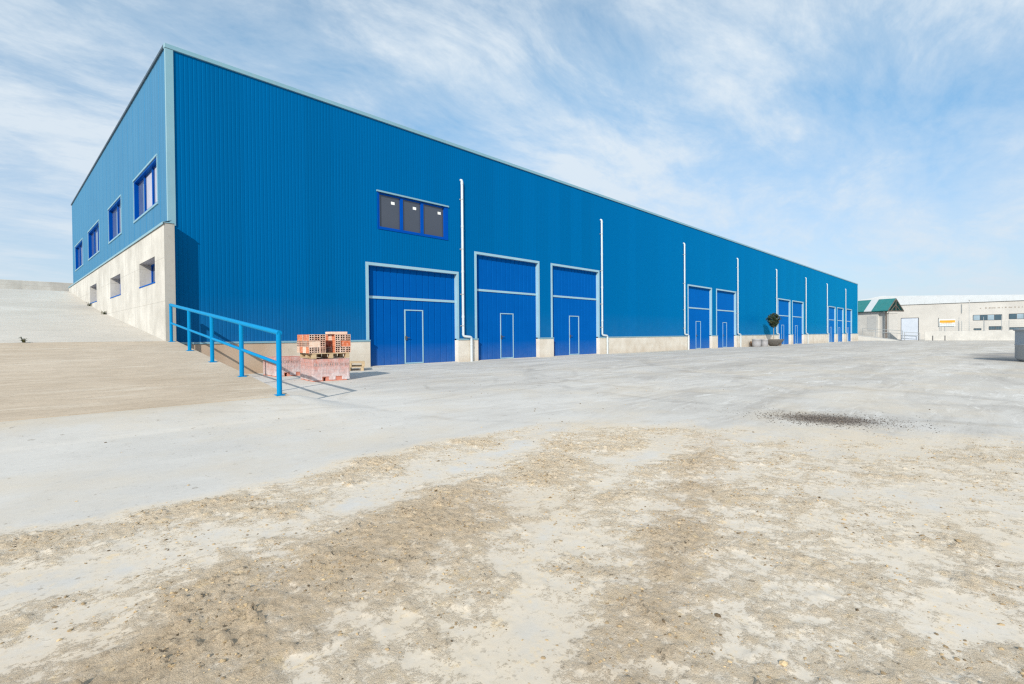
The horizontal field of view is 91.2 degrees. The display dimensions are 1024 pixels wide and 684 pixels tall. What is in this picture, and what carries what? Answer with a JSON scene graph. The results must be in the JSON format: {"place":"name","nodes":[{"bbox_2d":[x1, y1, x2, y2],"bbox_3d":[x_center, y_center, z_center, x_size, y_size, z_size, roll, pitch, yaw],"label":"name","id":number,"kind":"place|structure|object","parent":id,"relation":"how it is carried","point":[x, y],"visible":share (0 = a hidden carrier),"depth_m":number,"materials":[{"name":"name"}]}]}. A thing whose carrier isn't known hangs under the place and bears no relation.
{"place":"outdoors","nodes":[
{"label":"outdoors","id":0,"kind":"place"},
{"bbox_2d":[0,288,163,342],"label":"driveway","id":1,"kind":"structure","parent":0,"point":[35,316],"depth_m":17.20,"materials":[{"name":"grey concrete"}]},
{"bbox_2d":[0,279,72,290],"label":"parapet wall","id":2,"kind":"structure","parent":1,"relation":"on","point":[31,285],"depth_m":32.69,"materials":[{"name":"concrete"}]},
{"bbox_2d":[0,341,289,421],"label":"ramp","id":3,"kind":"structure","parent":0,"point":[46,379],"depth_m":8.77,"materials":[{"name":"beige concrete"}]},
{"bbox_2d":[168,303,284,395],"bbox_3d":[-6.703,-0.092,11.175,0.139,1.949,8.120,-1,1,-45],"label":"guard railing","id":4,"kind":"object","parent":3,"relation":"on","point":[277,361],"visible":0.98,"depth_m":9.72,"materials":[{"name":"blue metal"}]},
{"bbox_2d":[0,339,1023,683],"bbox_3d":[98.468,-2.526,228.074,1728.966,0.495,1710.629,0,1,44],"label":"ground","id":5,"kind":"structure","parent":0,"point":[122,471],"depth_m":3.02,"materials":[{"name":"grey concrete"}]},
{"bbox_2d":[263,356,300,376],"bbox_3d":[-6.897,0.723,15.271,0.983,0.568,1.126,-1,1,-43],"label":"brick pack","id":6,"kind":"object","parent":5,"relation":"on","point":[291,365],"visible":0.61,"depth_m":14.87,"materials":[{"name":"pink brick"}]},
{"bbox_2d":[300,357,349,381],"bbox_3d":[-5.070,0.723,13.563,0.983,0.583,1.127,-1,1,-38],"label":"brick pack","id":7,"kind":"object","parent":5,"relation":"on","point":[324,369],"visible":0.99,"depth_m":13.16,"materials":[{"name":"pink brick"}]},
{"bbox_2d":[300,352,349,358],"bbox_3d":[-5.072,0.352,13.558,0.960,0.140,1.130,-1,1,-38],"label":"wooden pallet","id":8,"kind":"object","parent":7,"relation":"on","point":[315,355],"visible":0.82,"depth_m":13.37,"materials":[{"name":"brown wood"}]},
{"bbox_2d":[306,347,313,352],"bbox_3d":[-5.204,0.210,12.920,0.136,0.160,0.275,-1,1,-37],"label":"hollow brick","id":9,"kind":"object","parent":8,"relation":"on","point":[309,349],"visible":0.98,"depth_m":12.85,"materials":[{"name":"orange brick"}]},
{"bbox_2d":[314,347,319,352],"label":"hollow brick","id":10,"kind":"object","parent":8,"relation":"on","point":[316,349],"visible":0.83,"depth_m":12.94,"materials":[{"name":"beige brick"}]},
{"bbox_2d":[308,341,319,346],"bbox_3d":[-5.110,0.047,12.921,0.275,0.160,0.136,-1,1,-38],"label":"hollow brick","id":11,"kind":"object","parent":10,"relation":"on","point":[313,343],"visible":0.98,"depth_m":12.86,"materials":[{"name":"beige brick"}]},
{"bbox_2d":[306,334,314,340],"bbox_3d":[-5.199,-0.114,12.912,0.136,0.160,0.275,-1,1,-36],"label":"hollow brick","id":12,"kind":"object","parent":11,"relation":"on","point":[309,337],"visible":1,"depth_m":12.81,"materials":[{"name":"orange brick"}]},
{"bbox_2d":[314,334,319,340],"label":"hollow brick","id":13,"kind":"object","parent":11,"relation":"on","point":[316,337],"visible":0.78,"depth_m":12.89,"materials":[{"name":"beige brick"}]},
{"bbox_2d":[320,347,325,352],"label":"hollow brick","id":14,"kind":"object","parent":8,"relation":"on","point":[322,349],"visible":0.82,"depth_m":13.03,"materials":[{"name":"brick"}]},
{"bbox_2d":[320,341,325,346],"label":"hollow brick","id":15,"kind":"object","parent":14,"relation":"on","point":[322,343],"visible":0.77,"depth_m":13.00,"materials":[{"name":"beige brick"}]},
{"bbox_2d":[320,334,325,340],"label":"hollow brick","id":16,"kind":"object","parent":15,"relation":"on","point":[322,337],"visible":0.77,"depth_m":12.99,"materials":[{"name":"brick"}]},
{"bbox_2d":[332,347,339,352],"bbox_3d":[-4.685,0.200,13.345,0.136,0.160,0.275,-1,1,-37],"label":"hollow brick","id":17,"kind":"object","parent":8,"relation":"on","point":[335,349],"visible":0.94,"depth_m":13.26,"materials":[{"name":"orange brick"}]},
{"bbox_2d":[332,340,340,346],"bbox_3d":[-4.675,0.039,13.314,0.136,0.160,0.275,-1,1,-40],"label":"hollow brick","id":18,"kind":"object","parent":17,"relation":"on","point":[336,343],"visible":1,"depth_m":13.22,"materials":[{"name":"brick"}]},
{"bbox_2d":[332,334,339,339],"bbox_3d":[-4.684,-0.123,13.332,0.136,0.160,0.275,-1,1,-36],"label":"hollow brick","id":19,"kind":"object","parent":18,"relation":"on","point":[335,336],"visible":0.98,"depth_m":13.24,"materials":[{"name":"orange brick"}]},
{"bbox_2d":[339,346,345,352],"bbox_3d":[-4.572,0.199,13.426,0.136,0.160,0.275,-1,1,-35],"label":"hollow brick","id":20,"kind":"object","parent":8,"relation":"on","point":[342,349],"visible":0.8,"depth_m":13.32,"materials":[{"name":"beige brick"}]},
{"bbox_2d":[345,346,350,351],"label":"hollow brick","id":21,"kind":"object","parent":8,"relation":"on","point":[347,348],"visible":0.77,"depth_m":13.40,"materials":[{"name":"beige brick"}]},
{"bbox_2d":[340,340,350,345],"bbox_3d":[-4.481,0.036,13.414,0.275,0.160,0.136,-1,1,-35],"label":"hollow brick","id":22,"kind":"object","parent":21,"relation":"on","point":[345,342],"visible":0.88,"depth_m":13.36,"materials":[{"name":"orange brick"}]},
{"bbox_2d":[340,334,344,339],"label":"hollow brick","id":23,"kind":"object","parent":22,"relation":"on","point":[342,336],"visible":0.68,"depth_m":13.31,"materials":[{"name":"brick"}]},
{"bbox_2d":[345,334,350,339],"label":"hollow brick","id":24,"kind":"object","parent":22,"relation":"on","point":[347,336],"visible":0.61,"depth_m":13.40,"materials":[{"name":"orange brick"}]},
{"bbox_2d":[329,332,346,333],"bbox_3d":[-4.646,-0.240,13.380,0.420,0.068,0.250,-1,1,-37],"label":"clay slab","id":25,"kind":"object","parent":24,"relation":"on","point":[337,332],"depth_m":13.27,"materials":[{"name":"brick"}]},
{"bbox_2d":[349,365,363,370],"bbox_3d":[-5.630,0.899,17.360,0.960,0.140,1.130,-1,1,-16],"label":"wooden pallet","id":26,"kind":"object","parent":5,"relation":"on","point":[361,366],"visible":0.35,"depth_m":16.98,"materials":[{"name":"brown wood"}]},
{"bbox_2d":[349,361,364,366],"bbox_3d":[-5.603,0.757,17.359,0.960,0.140,1.130,-1,1,-17],"label":"wooden pallet","id":27,"kind":"object","parent":26,"relation":"on","point":[351,362],"visible":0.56,"depth_m":16.94,"materials":[{"name":"brown wood"}]},
{"bbox_2d":[68,43,857,373],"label":"warehouse","id":28,"kind":"structure","parent":5,"relation":"on","point":[228,191],"depth_m":20.10,"materials":[{"name":"metal"}]},
{"bbox_2d":[74,238,83,271],"bbox_3d":[-25.183,-5.040,29.249,3.870,1.520,0.190,0,1,44],"label":"side window","id":29,"kind":"structure","parent":28,"relation":"in","point":[78,247],"depth_m":30.07,"materials":[{"name":"blue glass"}]},
{"bbox_2d":[87,219,99,260],"bbox_3d":[-20.812,-5.020,25.031,4.020,1.520,0.190,0,1,44],"label":"side window","id":30,"kind":"structure","parent":28,"relation":"in","point":[94,232],"depth_m":25.48,"materials":[{"name":"blue glass"}]},
{"bbox_2d":[107,194,121,243],"bbox_3d":[-16.325,-4.999,20.701,3.190,1.520,0.190,0,1,44],"label":"side window","id":31,"kind":"structure","parent":28,"relation":"in","point":[115,210],"depth_m":21.15,"materials":[{"name":"blue glass"}]},
{"bbox_2d":[132,153,157,223],"bbox_3d":[-12.091,-4.980,16.614,3.760,1.520,0.190,0,1,44],"label":"side window","id":32,"kind":"structure","parent":28,"relation":"in","point":[145,185],"depth_m":16.86,"materials":[{"name":"blue glass"}]},
{"bbox_2d":[139,264,154,287],"bbox_3d":[-11.255,-2.150,15.766,2.300,0.790,0.415,0,1,44],"label":"low window","id":33,"kind":"structure","parent":28,"relation":"in","point":[153,265],"depth_m":16.56,"materials":[{"name":"blue metal"}]},
{"bbox_2d":[365,262,458,366],"bbox_3d":[-4.023,-1.051,20.647,0.295,4.030,4.540,0,1,44],"label":"loading door","id":34,"kind":"structure","parent":28,"relation":"in","point":[412,313],"depth_m":20.56,"materials":[{"name":"metal"}]},
{"bbox_2d":[376,190,448,239],"bbox_3d":[-4.009,-5.131,20.535,0.165,1.490,3.520,0,1,44],"label":"front window","id":35,"kind":"structure","parent":28,"relation":"in","point":[395,213],"depth_m":20.47,"materials":[{"name":"grey glass"}]},
{"bbox_2d":[474,251,539,360],"bbox_3d":[-0.222,-1.643,24.583,0.295,5.050,4.500,0,1,44],"label":"loading door","id":36,"kind":"structure","parent":28,"relation":"in","point":[507,289],"depth_m":24.56,"materials":[{"name":"metal"}]},
{"bbox_2d":[551,263,599,355],"bbox_3d":[3.576,-1.724,28.519,0.295,5.050,4.540,0,1,44],"label":"loading door","id":37,"kind":"structure","parent":28,"relation":"in","point":[575,291],"depth_m":28.55,"materials":[{"name":"metal"}]},
{"bbox_2d":[688,284,711,348],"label":"loading door","id":38,"kind":"structure","parent":28,"relation":"in","point":[699,297],"depth_m":40.60,"materials":[{"name":"metal"}]},
{"bbox_2d":[716,289,735,347],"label":"loading door","id":39,"kind":"structure","parent":28,"relation":"in","point":[725,299],"depth_m":44.51,"materials":[{"name":"metal"}]},
{"bbox_2d":[778,298,790,344],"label":"loading door","id":40,"kind":"structure","parent":28,"relation":"in","point":[784,305],"depth_m":56.94,"materials":[{"name":"metal"}]},
{"bbox_2d":[792,300,803,343],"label":"loading door","id":41,"kind":"structure","parent":28,"relation":"in","point":[797,306],"depth_m":60.65,"materials":[{"name":"metal"}]},
{"bbox_2d":[828,306,835,341],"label":"loading door","id":42,"kind":"structure","parent":28,"relation":"in","point":[831,310],"depth_m":73.25,"materials":[{"name":"metal"}]},
{"bbox_2d":[837,307,843,341],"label":"loading door","id":43,"kind":"structure","parent":28,"relation":"in","point":[840,311],"depth_m":77.46,"materials":[{"name":"metal"}]},
{"bbox_2d":[846,309,851,340],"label":"loading door","id":44,"kind":"structure","parent":28,"relation":"in","point":[848,311],"depth_m":82.22,"materials":[{"name":"metal"}]},
{"bbox_2d":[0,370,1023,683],"bbox_3d":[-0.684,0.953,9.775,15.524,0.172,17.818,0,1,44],"label":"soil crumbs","id":45,"kind":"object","parent":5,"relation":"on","point":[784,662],"visible":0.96,"depth_m":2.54,"materials":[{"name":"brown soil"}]},
{"bbox_2d":[752,339,760,346],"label":"plant pot","id":46,"kind":"object","parent":5,"relation":"on","point":[756,342],"visible":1,"depth_m":46.23,"materials":[{"name":"grey concrete"}]},
{"bbox_2d":[761,339,767,346],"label":"plant pot","id":47,"kind":"object","parent":5,"relation":"on","point":[764,342],"visible":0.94,"depth_m":47.73,"materials":[{"name":"grey concrete"}]},
{"bbox_2d":[768,339,783,345],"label":"planter bowl","id":48,"kind":"object","parent":5,"relation":"on","point":[774,342],"visible":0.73,"depth_m":49.21,"materials":[{"name":"concrete"}]},
{"bbox_2d":[767,313,781,338],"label":"topiary tree","id":49,"kind":"object","parent":48,"relation":"on","point":[773,321],"visible":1,"depth_m":49.64,"materials":[{"name":"green plant"}]},
{"bbox_2d":[858,298,903,338],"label":"pavilion","id":50,"kind":"structure","parent":5,"relation":"on","point":[875,314],"depth_m":95.41,"materials":[{"name":"white paint"}]},
{"bbox_2d":[862,328,902,338],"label":"pipe railing","id":51,"kind":"object","parent":5,"relation":"on","point":[883,332],"visible":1,"depth_m":90.44,"materials":[{"name":"grey metal"}]},
{"bbox_2d":[858,295,1023,338],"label":"factory building","id":52,"kind":"structure","parent":5,"relation":"on","point":[928,311],"depth_m":99.15,"materials":[{"name":"metal"}]},
{"bbox_2d":[901,318,918,340],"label":"sliding gate","id":53,"kind":"structure","parent":52,"relation":"in","point":[909,324],"depth_m":88.49,"materials":[{"name":"metal"}]},
{"bbox_2d":[938,318,958,330],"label":"sign board","id":54,"kind":"object","parent":52,"relation":"attached to","point":[944,323],"visible":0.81,"depth_m":87.83,"materials":[{"name":"metal"}]},
{"bbox_2d":[973,314,1001,320],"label":"strip window","id":55,"kind":"structure","parent":52,"relation":"in","point":[994,316],"depth_m":96.76,"materials":[{"name":"glass"}]},
{"bbox_2d":[989,326,1000,329],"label":"strip window","id":56,"kind":"structure","parent":52,"relation":"in","point":[990,327],"depth_m":96.12,"materials":[{"name":"glass"}]},
{"bbox_2d":[1009,313,1023,318],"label":"strip window","id":57,"kind":"structure","parent":52,"relation":"in","point":[1019,315],"depth_m":94.01,"materials":[{"name":"glass"}]},
{"bbox_2d":[1009,327,1023,329],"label":"strip window","id":58,"kind":"structure","parent":52,"relation":"in","point":[1010,328],"depth_m":94.22,"materials":[{"name":"glass"}]},
{"bbox_2d":[925,331,1014,339],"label":"boundary wall","id":59,"kind":"structure","parent":5,"relation":"on","point":[976,335],"depth_m":85.29,"materials":[{"name":"white concrete"}]},
{"bbox_2d":[939,321,1023,330],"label":"wire fence","id":60,"kind":"object","parent":59,"relation":"on","point":[961,326],"visible":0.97,"depth_m":86.06,"materials":[{"name":"grey metal"}]},
{"bbox_2d":[1013,329,1023,360],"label":"storage tank","id":61,"kind":"object","parent":5,"relation":"on","point":[1019,344],"visible":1,"depth_m":19.31,"materials":[{"name":"metal"}]},
{"bbox_2d":[0,0,1023,299],"label":"sky","id":62,"kind":"structure","parent":0,"point":[877,146],"materials":[{"name":"blue"}]},
{"bbox_2d":[726,408,974,447],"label":"dark gravel","id":63,"kind":"structure","parent":0,"point":[830,417],"depth_m":6.63,"materials":[{"name":"grey gravel"}]},
{"bbox_2d":[858,335,898,340],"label":"access ramp","id":64,"kind":"structure","parent":0,"point":[865,338],"depth_m":90.80,"materials":[{"name":"white concrete"}]},
{"bbox_2d":[969,300,969,329],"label":"lamp pole","id":65,"kind":"object","parent":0,"point":[969,314],"visible":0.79,"depth_m":85.90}
]}

